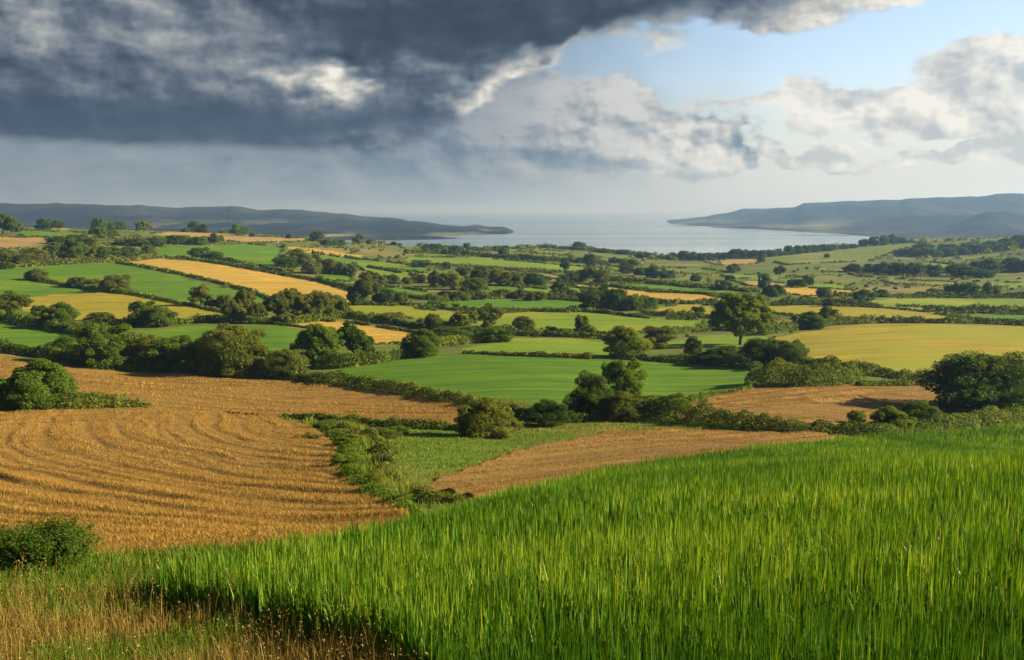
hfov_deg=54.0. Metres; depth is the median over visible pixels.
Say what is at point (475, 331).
bush
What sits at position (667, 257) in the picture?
hedge
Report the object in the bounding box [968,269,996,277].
bush
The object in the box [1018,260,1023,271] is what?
bush
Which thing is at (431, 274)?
bush
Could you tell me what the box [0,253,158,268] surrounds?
hedge
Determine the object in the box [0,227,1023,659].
ground
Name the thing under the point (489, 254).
hedge
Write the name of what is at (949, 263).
hedge
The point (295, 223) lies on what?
hills
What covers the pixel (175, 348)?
bush
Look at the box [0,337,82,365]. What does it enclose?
hedge
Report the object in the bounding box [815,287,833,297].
bush
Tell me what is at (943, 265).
pasture field
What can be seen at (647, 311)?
hedge
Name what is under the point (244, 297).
tree
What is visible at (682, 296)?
grain field
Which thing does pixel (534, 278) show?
bush
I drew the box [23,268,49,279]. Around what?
bush
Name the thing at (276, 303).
tree
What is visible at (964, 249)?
bush
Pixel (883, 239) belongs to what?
bush
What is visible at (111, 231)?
bush
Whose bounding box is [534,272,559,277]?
grain field
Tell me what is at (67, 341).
bush
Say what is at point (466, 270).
bush
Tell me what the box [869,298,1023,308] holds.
pasture field
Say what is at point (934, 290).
bush
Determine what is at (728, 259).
hedge
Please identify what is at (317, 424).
bush
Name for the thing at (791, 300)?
hedge
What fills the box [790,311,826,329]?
bush
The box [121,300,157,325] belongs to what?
bush
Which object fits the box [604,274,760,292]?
hedge
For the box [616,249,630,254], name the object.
bush
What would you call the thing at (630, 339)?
tree
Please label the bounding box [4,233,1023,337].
scrub
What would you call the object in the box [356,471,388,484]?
bush
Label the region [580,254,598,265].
bush
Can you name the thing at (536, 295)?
bush
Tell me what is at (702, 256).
bush
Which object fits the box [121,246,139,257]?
bush
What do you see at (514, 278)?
bush
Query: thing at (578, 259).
bush
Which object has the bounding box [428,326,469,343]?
bush
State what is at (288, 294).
tree
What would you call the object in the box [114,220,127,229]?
bush
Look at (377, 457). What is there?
bush
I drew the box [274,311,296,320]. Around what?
tree
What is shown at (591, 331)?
bush
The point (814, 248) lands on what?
bush
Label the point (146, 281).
pasture field
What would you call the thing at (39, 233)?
pasture field
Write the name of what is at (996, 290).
bush
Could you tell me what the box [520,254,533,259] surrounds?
bush
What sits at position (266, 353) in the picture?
bush
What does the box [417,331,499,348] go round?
hedge
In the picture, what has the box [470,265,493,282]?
bush
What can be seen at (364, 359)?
hedge
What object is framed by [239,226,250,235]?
tree
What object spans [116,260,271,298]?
hedge
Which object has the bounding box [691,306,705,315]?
bush
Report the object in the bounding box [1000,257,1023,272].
bush
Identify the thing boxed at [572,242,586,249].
bush
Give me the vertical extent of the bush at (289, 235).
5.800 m
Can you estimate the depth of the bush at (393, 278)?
477.91 m
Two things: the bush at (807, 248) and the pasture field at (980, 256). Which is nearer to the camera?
the pasture field at (980, 256)
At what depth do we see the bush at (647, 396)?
113.37 m
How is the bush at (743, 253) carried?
on the ground at (392, 251)
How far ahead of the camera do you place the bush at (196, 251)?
612.62 m
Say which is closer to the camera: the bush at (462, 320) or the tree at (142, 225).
the bush at (462, 320)
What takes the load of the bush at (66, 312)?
on the ground at (392, 251)
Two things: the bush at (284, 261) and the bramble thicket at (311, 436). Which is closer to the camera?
the bramble thicket at (311, 436)
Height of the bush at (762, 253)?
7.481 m
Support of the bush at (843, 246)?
on the pasture field at (863, 253)
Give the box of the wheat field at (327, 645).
[186,438,998,659]
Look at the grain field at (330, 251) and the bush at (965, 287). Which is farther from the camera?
the grain field at (330, 251)
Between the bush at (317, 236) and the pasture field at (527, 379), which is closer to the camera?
the pasture field at (527, 379)
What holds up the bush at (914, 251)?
on the ground at (392, 251)
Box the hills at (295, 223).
[0,203,513,240]
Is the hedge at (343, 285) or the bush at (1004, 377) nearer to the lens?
the bush at (1004, 377)
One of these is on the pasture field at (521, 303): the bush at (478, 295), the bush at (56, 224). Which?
the bush at (478, 295)
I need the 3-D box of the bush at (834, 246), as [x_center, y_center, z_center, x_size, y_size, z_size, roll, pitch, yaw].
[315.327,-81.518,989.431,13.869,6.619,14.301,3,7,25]
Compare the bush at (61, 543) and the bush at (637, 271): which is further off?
the bush at (637, 271)
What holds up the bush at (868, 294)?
on the pasture field at (957, 302)
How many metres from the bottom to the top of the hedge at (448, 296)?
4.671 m
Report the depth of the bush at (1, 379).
119.93 m
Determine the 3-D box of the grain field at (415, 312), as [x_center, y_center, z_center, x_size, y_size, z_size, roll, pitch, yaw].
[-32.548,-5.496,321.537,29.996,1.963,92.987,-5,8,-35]
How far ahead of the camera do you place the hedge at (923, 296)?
400.83 m
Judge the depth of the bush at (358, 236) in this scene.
1040.76 m
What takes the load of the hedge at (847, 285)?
on the ground at (392, 251)
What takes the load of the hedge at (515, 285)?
on the ground at (392, 251)
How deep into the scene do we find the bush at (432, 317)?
266.88 m
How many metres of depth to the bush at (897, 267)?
578.16 m
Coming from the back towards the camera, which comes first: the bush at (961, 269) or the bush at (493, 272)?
the bush at (961, 269)
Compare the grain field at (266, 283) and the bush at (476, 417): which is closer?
the bush at (476, 417)
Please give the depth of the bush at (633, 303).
338.42 m
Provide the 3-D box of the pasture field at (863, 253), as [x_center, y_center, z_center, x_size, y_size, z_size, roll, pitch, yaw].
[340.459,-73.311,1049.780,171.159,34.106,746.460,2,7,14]
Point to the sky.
(308, 105)
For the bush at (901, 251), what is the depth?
851.38 m
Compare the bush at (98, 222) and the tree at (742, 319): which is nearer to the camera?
the tree at (742, 319)
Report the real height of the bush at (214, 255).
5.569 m
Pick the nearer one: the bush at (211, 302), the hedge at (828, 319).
the hedge at (828, 319)
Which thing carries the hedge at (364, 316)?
on the ground at (392, 251)
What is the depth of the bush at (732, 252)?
954.11 m
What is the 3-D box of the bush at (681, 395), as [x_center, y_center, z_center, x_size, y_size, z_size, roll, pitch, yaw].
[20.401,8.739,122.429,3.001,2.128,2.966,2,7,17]
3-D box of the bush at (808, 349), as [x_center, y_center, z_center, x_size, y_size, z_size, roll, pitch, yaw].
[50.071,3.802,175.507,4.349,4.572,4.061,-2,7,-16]
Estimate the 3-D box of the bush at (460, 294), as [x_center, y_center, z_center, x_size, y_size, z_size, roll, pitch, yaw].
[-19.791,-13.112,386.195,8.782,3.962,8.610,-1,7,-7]
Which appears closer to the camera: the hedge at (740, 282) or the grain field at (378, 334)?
the grain field at (378, 334)
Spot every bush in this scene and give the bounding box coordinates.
[0,247,16,258]
[0,253,25,261]
[0,262,15,268]
[0,358,78,411]
[0,375,13,403]
[0,512,106,575]
[0,524,16,571]
[7,252,41,262]
[14,223,24,231]
[22,247,40,252]
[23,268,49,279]
[29,250,54,262]
[29,305,48,316]
[33,218,52,229]
[37,301,80,328]
[41,242,61,256]
[42,334,77,351]
[47,236,65,243]
[50,220,65,227]
[55,237,88,258]
[63,321,84,330]
[64,276,88,286]
[65,234,87,241]
[65,323,139,369]
[81,322,106,327]
[82,237,97,244]
[82,312,114,319]
[85,278,100,284]
[86,227,108,237]
[90,217,106,229]
[93,246,112,258]
[100,274,131,291]
[103,221,117,229]
[103,246,124,256]
[106,229,120,236]
[110,239,132,244]
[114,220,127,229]
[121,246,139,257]
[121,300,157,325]
[122,333,163,366]
[124,238,150,246]
[137,333,194,371]
[139,305,179,327]
[146,235,166,245]
[163,235,186,243]
[179,235,194,244]
[182,227,190,231]
[185,340,204,372]
[186,247,209,258]
[187,221,200,232]
[193,236,207,245]
[193,323,268,378]
[198,223,208,232]
[203,299,217,306]
[207,233,219,242]
[207,251,224,259]
[214,294,232,307]
[249,345,274,374]
[265,348,311,379]
[271,256,300,268]
[279,248,312,264]
[285,233,292,238]
[289,342,305,359]
[300,260,322,273]
[308,231,324,240]
[312,419,339,428]
[318,258,338,273]
[319,239,339,245]
[329,453,363,466]
[332,239,347,245]
[333,262,346,274]
[335,434,367,445]
[344,264,357,274]
[346,291,367,305]
[351,234,365,241]
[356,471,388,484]
[357,427,403,439]
[358,272,369,277]
[369,454,393,464]
[370,272,386,284]
[371,288,398,303]
[380,312,403,318]
[387,273,400,283]
[387,425,410,433]
[387,493,421,504]
[393,291,408,301]
[399,328,443,357]
[400,277,412,283]
[411,260,431,266]
[417,274,426,281]
[418,243,443,251]
[424,313,440,328]
[427,270,438,282]
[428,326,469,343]
[429,272,450,286]
[438,290,453,295]
[443,262,451,268]
[446,272,464,289]
[447,246,467,250]
[447,311,473,327]
[450,291,471,300]
[453,397,524,438]
[455,265,472,278]
[458,277,487,291]
[462,242,471,249]
[466,329,480,338]
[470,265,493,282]
[470,291,489,299]
[480,326,515,342]
[488,267,504,282]
[493,289,512,295]
[494,271,512,285]
[498,247,508,254]
[504,270,523,285]
[510,289,525,298]
[512,275,522,284]
[512,316,535,334]
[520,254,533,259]
[520,273,527,280]
[523,272,545,284]
[523,291,547,300]
[523,399,577,425]
[531,256,548,260]
[543,325,558,334]
[547,292,554,298]
[560,272,579,282]
[562,370,614,419]
[566,289,577,296]
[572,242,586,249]
[574,257,582,262]
[574,270,588,281]
[576,287,606,309]
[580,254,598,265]
[583,326,596,335]
[591,268,609,283]
[591,391,645,421]
[594,283,613,308]
[596,248,610,252]
[601,359,647,406]
[605,288,629,310]
[608,257,622,262]
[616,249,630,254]
[619,261,634,273]
[620,293,643,310]
[621,259,639,265]
[633,267,645,275]
[633,394,674,416]
[634,252,652,257]
[639,296,658,309]
[643,265,659,276]
[643,325,677,340]
[646,336,669,348]
[657,270,675,278]
[670,392,691,408]
[676,250,689,259]
[683,335,702,358]
[684,251,698,259]
[689,274,700,280]
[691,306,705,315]
[693,345,741,364]
[695,253,707,260]
[706,252,717,259]
[714,252,724,258]
[714,279,733,289]
[724,275,735,279]
[726,263,741,272]
[727,248,742,257]
[737,337,778,365]
[739,249,748,257]
[746,250,759,257]
[757,250,766,257]
[757,273,771,287]
[758,257,765,261]
[762,285,770,293]
[765,250,777,256]
[765,284,785,296]
[765,340,808,365]
[775,249,787,255]
[783,245,794,254]
[787,279,796,286]
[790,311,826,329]
[792,279,805,286]
[792,339,809,356]
[793,245,805,253]
[802,274,814,284]
[803,245,811,252]
[810,244,820,251]
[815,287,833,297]
[817,244,832,250]
[817,306,840,318]
[822,297,834,305]
[827,244,838,249]
[837,245,850,248]
[842,263,862,271]
[846,410,866,422]
[849,244,858,247]
[852,289,877,300]
[855,295,865,300]
[858,239,869,245]
[860,263,875,272]
[867,236,878,245]
[867,405,917,432]
[872,261,889,273]
[874,289,887,294]
[878,235,888,244]
[885,262,908,274]
[888,233,898,243]
[891,248,908,255]
[898,237,907,242]
[899,399,941,430]
[902,247,924,256]
[904,262,926,274]
[912,242,935,248]
[913,350,1023,413]
[918,248,943,257]
[925,264,944,275]
[925,288,941,293]
[936,244,957,247]
[937,247,959,256]
[941,285,951,292]
[942,264,954,273]
[946,263,977,276]
[949,282,961,294]
[953,245,972,254]
[959,242,978,245]
[959,283,971,294]
[967,243,989,253]
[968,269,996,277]
[968,282,981,294]
[969,261,982,266]
[977,258,1004,272]
[981,240,1005,251]
[993,287,1001,293]
[997,237,1019,249]
[997,367,1023,404]
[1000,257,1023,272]
[1009,234,1023,247]
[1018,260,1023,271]
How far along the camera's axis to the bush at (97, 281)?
411.86 m
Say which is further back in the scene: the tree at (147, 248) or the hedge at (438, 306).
the tree at (147, 248)
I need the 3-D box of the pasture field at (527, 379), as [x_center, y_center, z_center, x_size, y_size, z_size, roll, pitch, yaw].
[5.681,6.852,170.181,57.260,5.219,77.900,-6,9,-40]
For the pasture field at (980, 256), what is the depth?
796.45 m
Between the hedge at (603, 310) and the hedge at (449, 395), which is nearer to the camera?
the hedge at (449, 395)
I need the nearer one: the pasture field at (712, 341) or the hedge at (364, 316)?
the pasture field at (712, 341)
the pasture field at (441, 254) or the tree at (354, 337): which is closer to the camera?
the tree at (354, 337)
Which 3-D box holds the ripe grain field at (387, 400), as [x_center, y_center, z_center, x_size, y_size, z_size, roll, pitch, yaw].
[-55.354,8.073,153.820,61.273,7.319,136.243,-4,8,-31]
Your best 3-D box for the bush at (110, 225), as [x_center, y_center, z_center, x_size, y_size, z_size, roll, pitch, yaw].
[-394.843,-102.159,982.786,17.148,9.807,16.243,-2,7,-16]
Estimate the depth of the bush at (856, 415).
107.76 m
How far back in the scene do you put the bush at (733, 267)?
615.99 m
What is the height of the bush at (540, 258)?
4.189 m
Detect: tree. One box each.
[0,213,13,233]
[0,290,33,312]
[3,217,19,233]
[85,243,101,259]
[134,220,152,232]
[141,244,155,252]
[187,284,213,304]
[220,299,245,320]
[229,223,241,233]
[232,288,256,313]
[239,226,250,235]
[246,303,268,320]
[262,294,291,315]
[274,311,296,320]
[276,288,298,314]
[291,292,322,315]
[292,322,345,361]
[302,290,334,314]
[323,292,344,306]
[334,299,350,311]
[336,322,374,355]
[346,275,382,298]
[477,303,504,325]
[548,276,569,294]
[560,257,569,269]
[573,314,593,331]
[582,265,596,281]
[600,325,653,357]
[708,292,775,344]
[773,265,786,275]
[979,281,993,294]
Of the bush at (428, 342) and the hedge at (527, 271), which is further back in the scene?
the hedge at (527, 271)
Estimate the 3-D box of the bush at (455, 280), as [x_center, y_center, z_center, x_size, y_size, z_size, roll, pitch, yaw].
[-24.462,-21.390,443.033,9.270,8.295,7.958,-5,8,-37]
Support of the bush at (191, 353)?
on the ground at (392, 251)
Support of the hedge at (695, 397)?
on the ground at (392, 251)
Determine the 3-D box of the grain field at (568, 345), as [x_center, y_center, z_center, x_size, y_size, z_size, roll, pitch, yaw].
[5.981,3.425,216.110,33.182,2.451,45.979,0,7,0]
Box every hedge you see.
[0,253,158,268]
[0,308,88,337]
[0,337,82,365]
[0,388,152,409]
[1,235,51,248]
[19,228,88,235]
[32,275,220,311]
[52,348,308,381]
[77,313,229,324]
[97,241,143,246]
[112,255,352,289]
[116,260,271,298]
[150,230,308,242]
[151,241,294,271]
[219,309,353,323]
[220,256,285,272]
[262,317,417,342]
[298,369,518,411]
[311,249,432,272]
[311,348,412,368]
[318,272,355,281]
[335,309,422,328]
[348,301,478,323]
[352,261,418,277]
[369,300,475,310]
[372,341,416,351]
[379,313,603,338]
[383,284,438,298]
[399,255,618,271]
[403,247,607,263]
[404,290,577,299]
[416,242,677,259]
[416,261,578,272]
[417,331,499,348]
[418,251,479,256]
[427,295,586,311]
[462,350,593,358]
[470,307,705,333]
[472,247,522,251]
[483,282,562,294]
[500,306,593,312]
[506,393,943,436]
[519,284,599,292]
[523,270,564,278]
[530,248,572,255]
[565,281,721,302]
[580,308,644,316]
[589,251,633,258]
[599,258,626,264]
[600,263,622,271]
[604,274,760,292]
[607,280,768,296]
[607,283,771,299]
[617,351,762,370]
[642,302,715,312]
[642,308,733,317]
[646,384,753,407]
[653,297,717,303]
[654,275,712,282]
[662,323,750,335]
[663,265,726,273]
[703,257,757,264]
[720,272,804,278]
[730,278,786,285]
[744,357,867,386]
[752,240,921,264]
[752,314,1023,334]
[765,296,882,305]
[771,302,982,320]
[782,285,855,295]
[798,355,935,380]
[806,281,855,288]
[814,266,862,272]
[833,290,1023,297]
[841,295,1023,307]
[848,272,912,278]
[855,378,938,386]
[880,278,971,285]
[922,302,1023,313]
[929,261,951,264]
[934,310,1023,322]
[937,405,1023,429]
[954,250,1007,260]
[976,234,1022,243]
[989,280,1023,287]
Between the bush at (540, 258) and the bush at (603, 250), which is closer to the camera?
the bush at (540, 258)
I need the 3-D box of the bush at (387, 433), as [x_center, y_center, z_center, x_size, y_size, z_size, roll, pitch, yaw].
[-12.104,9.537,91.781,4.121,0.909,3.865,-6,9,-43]
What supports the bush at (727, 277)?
on the ground at (392, 251)
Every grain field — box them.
[0,236,48,248]
[0,356,459,425]
[0,409,407,556]
[22,293,224,321]
[126,258,348,302]
[154,232,304,243]
[267,321,410,344]
[288,247,363,256]
[349,305,474,322]
[462,338,609,356]
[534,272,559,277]
[578,285,729,301]
[653,304,715,313]
[710,258,756,264]
[732,281,785,286]
[765,323,1023,378]
[769,305,953,321]
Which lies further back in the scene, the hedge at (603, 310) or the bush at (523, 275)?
the bush at (523, 275)
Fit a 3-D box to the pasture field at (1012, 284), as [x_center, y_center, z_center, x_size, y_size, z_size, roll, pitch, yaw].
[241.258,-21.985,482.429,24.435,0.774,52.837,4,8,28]
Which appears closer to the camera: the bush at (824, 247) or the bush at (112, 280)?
the bush at (112, 280)
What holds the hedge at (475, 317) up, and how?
on the ground at (392, 251)
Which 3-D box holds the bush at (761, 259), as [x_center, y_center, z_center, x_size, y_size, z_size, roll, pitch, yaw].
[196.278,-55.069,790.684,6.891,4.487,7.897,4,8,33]
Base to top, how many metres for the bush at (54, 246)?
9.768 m
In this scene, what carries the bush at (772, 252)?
on the pasture field at (863, 253)
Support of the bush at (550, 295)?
on the ground at (392, 251)
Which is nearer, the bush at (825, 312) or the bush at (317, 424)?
the bush at (317, 424)
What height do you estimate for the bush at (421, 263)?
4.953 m
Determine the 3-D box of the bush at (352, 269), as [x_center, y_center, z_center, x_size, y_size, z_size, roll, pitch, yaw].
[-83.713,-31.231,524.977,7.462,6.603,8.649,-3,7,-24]
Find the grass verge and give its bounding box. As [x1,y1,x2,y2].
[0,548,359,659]
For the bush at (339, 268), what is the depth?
524.47 m
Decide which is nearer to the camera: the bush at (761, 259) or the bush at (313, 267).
the bush at (313, 267)
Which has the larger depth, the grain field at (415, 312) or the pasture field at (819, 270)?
the pasture field at (819, 270)
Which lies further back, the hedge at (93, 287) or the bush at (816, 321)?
the hedge at (93, 287)
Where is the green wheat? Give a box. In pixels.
[127,421,1023,659]
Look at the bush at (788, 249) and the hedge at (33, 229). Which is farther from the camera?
the bush at (788, 249)
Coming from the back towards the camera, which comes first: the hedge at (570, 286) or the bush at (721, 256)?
the bush at (721, 256)
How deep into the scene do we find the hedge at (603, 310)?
326.66 m
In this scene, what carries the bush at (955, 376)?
on the ground at (392, 251)
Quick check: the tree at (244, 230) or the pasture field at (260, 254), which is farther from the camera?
the tree at (244, 230)
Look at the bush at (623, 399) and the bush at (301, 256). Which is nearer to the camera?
the bush at (623, 399)
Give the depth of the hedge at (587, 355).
190.97 m
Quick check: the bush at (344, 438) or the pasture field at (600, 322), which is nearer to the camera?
the bush at (344, 438)
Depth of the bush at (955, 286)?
417.10 m
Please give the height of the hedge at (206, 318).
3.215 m
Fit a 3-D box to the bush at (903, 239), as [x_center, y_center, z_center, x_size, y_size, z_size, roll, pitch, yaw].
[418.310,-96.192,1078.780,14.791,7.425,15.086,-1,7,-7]
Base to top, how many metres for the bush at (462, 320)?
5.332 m
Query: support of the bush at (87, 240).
on the ground at (392, 251)
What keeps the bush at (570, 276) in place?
on the ground at (392, 251)
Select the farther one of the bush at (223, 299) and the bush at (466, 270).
the bush at (466, 270)
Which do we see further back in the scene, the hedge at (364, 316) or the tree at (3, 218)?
the tree at (3, 218)
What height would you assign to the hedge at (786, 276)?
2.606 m
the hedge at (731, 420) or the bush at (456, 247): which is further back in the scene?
the bush at (456, 247)
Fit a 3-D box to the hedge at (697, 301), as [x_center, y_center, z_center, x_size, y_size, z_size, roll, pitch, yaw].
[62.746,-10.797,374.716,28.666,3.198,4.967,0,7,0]
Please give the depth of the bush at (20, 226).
855.65 m
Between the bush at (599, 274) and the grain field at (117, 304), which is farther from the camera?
the bush at (599, 274)
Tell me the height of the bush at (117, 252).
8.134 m
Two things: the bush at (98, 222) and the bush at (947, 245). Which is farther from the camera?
the bush at (98, 222)
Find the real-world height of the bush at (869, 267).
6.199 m
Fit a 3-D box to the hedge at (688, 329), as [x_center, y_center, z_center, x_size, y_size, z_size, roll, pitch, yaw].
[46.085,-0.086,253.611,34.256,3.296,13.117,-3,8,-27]
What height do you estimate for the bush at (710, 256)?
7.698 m
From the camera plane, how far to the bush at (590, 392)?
110.44 m
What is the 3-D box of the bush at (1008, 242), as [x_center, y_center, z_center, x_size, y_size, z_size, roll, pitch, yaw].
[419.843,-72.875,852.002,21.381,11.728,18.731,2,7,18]
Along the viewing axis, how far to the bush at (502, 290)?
405.47 m
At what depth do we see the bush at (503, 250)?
777.59 m
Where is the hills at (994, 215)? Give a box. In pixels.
[667,193,1023,238]
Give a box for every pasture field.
[0,263,270,314]
[0,320,80,354]
[22,230,83,236]
[69,326,301,359]
[98,243,140,249]
[154,244,282,266]
[313,255,427,273]
[315,353,750,404]
[316,273,350,281]
[361,266,412,280]
[373,344,403,353]
[387,287,438,296]
[405,257,600,271]
[424,254,474,256]
[439,299,582,310]
[476,310,701,333]
[488,286,524,290]
[523,287,580,292]
[533,250,570,255]
[591,252,627,258]
[625,284,764,295]
[656,277,710,283]
[662,268,714,274]
[667,333,768,350]
[720,275,801,278]
[764,243,914,263]
[807,283,850,289]
[818,268,864,272]
[858,274,901,277]
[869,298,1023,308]
[886,279,966,285]
[928,262,948,266]
[945,314,1023,322]
[956,252,1003,260]
[980,237,1009,242]
[991,283,1023,287]
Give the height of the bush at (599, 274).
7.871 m
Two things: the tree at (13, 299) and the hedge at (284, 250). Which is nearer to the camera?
the tree at (13, 299)
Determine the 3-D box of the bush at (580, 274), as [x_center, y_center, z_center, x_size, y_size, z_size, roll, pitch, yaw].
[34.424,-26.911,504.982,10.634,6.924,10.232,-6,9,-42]
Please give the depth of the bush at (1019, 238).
857.18 m
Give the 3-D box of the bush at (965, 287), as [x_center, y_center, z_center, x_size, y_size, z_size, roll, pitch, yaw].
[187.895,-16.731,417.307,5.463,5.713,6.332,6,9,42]
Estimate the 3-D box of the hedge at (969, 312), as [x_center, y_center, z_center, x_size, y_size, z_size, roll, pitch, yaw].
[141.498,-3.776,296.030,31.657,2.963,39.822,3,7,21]
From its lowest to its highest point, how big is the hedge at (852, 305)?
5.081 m
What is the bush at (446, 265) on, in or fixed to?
on the ground at (392, 251)
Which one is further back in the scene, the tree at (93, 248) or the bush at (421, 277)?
the tree at (93, 248)
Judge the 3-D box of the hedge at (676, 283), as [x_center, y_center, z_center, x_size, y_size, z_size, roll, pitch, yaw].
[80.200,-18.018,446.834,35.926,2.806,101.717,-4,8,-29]
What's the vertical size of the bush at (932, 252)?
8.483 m
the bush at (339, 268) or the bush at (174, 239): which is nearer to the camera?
the bush at (339, 268)
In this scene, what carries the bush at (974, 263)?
on the ground at (392, 251)
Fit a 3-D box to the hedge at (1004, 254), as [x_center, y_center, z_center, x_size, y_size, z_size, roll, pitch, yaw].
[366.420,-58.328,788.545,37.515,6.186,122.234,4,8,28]
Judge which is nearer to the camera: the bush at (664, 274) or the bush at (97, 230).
the bush at (664, 274)
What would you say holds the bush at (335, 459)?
on the grass bank
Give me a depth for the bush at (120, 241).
714.68 m
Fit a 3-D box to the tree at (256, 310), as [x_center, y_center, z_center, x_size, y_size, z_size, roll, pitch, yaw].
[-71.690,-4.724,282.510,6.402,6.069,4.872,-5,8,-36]
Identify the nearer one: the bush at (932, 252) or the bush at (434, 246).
the bush at (932, 252)
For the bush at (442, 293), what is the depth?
393.70 m
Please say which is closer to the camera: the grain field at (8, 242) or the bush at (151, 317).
the bush at (151, 317)
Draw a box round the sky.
[0,0,1023,211]
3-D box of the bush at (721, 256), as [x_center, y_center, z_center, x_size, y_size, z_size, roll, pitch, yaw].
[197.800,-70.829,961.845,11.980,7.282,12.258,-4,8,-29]
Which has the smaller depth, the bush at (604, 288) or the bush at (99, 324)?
the bush at (99, 324)
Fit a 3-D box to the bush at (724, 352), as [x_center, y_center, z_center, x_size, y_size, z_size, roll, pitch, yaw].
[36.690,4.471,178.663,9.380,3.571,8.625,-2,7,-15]
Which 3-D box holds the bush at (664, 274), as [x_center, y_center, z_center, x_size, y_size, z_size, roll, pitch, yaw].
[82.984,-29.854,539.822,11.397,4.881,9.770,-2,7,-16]
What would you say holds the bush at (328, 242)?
on the ground at (392, 251)
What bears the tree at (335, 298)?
on the ground at (392, 251)
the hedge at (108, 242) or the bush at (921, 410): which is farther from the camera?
the hedge at (108, 242)
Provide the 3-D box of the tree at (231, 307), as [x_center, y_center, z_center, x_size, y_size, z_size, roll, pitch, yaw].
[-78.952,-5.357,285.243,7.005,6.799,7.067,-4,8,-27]
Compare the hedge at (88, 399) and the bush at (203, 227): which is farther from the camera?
the bush at (203, 227)
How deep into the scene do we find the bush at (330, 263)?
526.09 m
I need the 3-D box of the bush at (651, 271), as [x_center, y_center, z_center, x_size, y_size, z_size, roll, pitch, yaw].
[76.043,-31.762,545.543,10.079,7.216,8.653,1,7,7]
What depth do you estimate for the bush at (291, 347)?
204.54 m
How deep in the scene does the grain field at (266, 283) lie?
480.97 m
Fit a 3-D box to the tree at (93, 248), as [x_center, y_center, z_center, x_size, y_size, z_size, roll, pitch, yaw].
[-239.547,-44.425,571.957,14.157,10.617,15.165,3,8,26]
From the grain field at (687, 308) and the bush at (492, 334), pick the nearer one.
the bush at (492, 334)
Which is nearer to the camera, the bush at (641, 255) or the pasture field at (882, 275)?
the pasture field at (882, 275)
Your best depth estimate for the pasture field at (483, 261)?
698.71 m
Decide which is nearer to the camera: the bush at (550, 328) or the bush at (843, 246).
the bush at (550, 328)
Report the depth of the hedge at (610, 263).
720.20 m
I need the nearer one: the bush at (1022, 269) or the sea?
the bush at (1022, 269)
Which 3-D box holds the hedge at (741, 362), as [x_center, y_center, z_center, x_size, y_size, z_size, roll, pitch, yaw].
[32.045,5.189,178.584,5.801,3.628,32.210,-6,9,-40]
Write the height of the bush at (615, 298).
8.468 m
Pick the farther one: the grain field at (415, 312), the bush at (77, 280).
the bush at (77, 280)
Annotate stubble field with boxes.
[425,429,833,498]
[670,384,943,428]
[783,287,851,296]
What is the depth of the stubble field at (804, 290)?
444.52 m
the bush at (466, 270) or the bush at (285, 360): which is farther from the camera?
the bush at (466, 270)
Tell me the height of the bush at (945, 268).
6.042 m
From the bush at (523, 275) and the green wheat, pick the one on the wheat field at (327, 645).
the green wheat
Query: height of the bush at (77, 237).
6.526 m
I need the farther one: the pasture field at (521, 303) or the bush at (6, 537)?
the pasture field at (521, 303)
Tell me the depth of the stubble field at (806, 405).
128.89 m
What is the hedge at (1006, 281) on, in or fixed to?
on the ground at (392, 251)
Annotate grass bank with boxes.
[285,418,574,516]
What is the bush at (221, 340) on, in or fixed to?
on the ground at (392, 251)
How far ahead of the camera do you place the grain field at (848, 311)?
331.17 m
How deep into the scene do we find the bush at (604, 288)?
345.25 m
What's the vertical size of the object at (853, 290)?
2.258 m
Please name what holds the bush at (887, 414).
on the ground at (392, 251)
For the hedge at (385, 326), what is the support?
on the ground at (392, 251)
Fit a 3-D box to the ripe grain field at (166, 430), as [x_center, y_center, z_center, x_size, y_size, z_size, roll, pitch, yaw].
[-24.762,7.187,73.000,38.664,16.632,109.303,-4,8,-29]
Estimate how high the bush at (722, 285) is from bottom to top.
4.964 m
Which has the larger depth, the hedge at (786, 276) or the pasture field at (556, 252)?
the pasture field at (556, 252)
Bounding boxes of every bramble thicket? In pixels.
[281,412,457,430]
[295,432,321,438]
[320,421,423,515]
[336,422,467,503]
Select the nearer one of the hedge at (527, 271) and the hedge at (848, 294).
the hedge at (848, 294)
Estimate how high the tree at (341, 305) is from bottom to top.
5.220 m
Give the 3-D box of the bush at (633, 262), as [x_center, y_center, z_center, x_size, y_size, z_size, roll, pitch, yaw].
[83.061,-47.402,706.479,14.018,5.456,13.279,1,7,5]
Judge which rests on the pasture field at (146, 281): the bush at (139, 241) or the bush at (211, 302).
the bush at (211, 302)
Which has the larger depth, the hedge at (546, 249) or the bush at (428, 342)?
the hedge at (546, 249)
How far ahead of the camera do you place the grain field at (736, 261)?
817.20 m
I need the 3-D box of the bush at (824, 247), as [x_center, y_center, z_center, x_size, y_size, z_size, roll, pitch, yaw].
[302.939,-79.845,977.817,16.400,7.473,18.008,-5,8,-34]
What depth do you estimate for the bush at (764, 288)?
421.56 m
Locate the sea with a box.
[329,212,878,254]

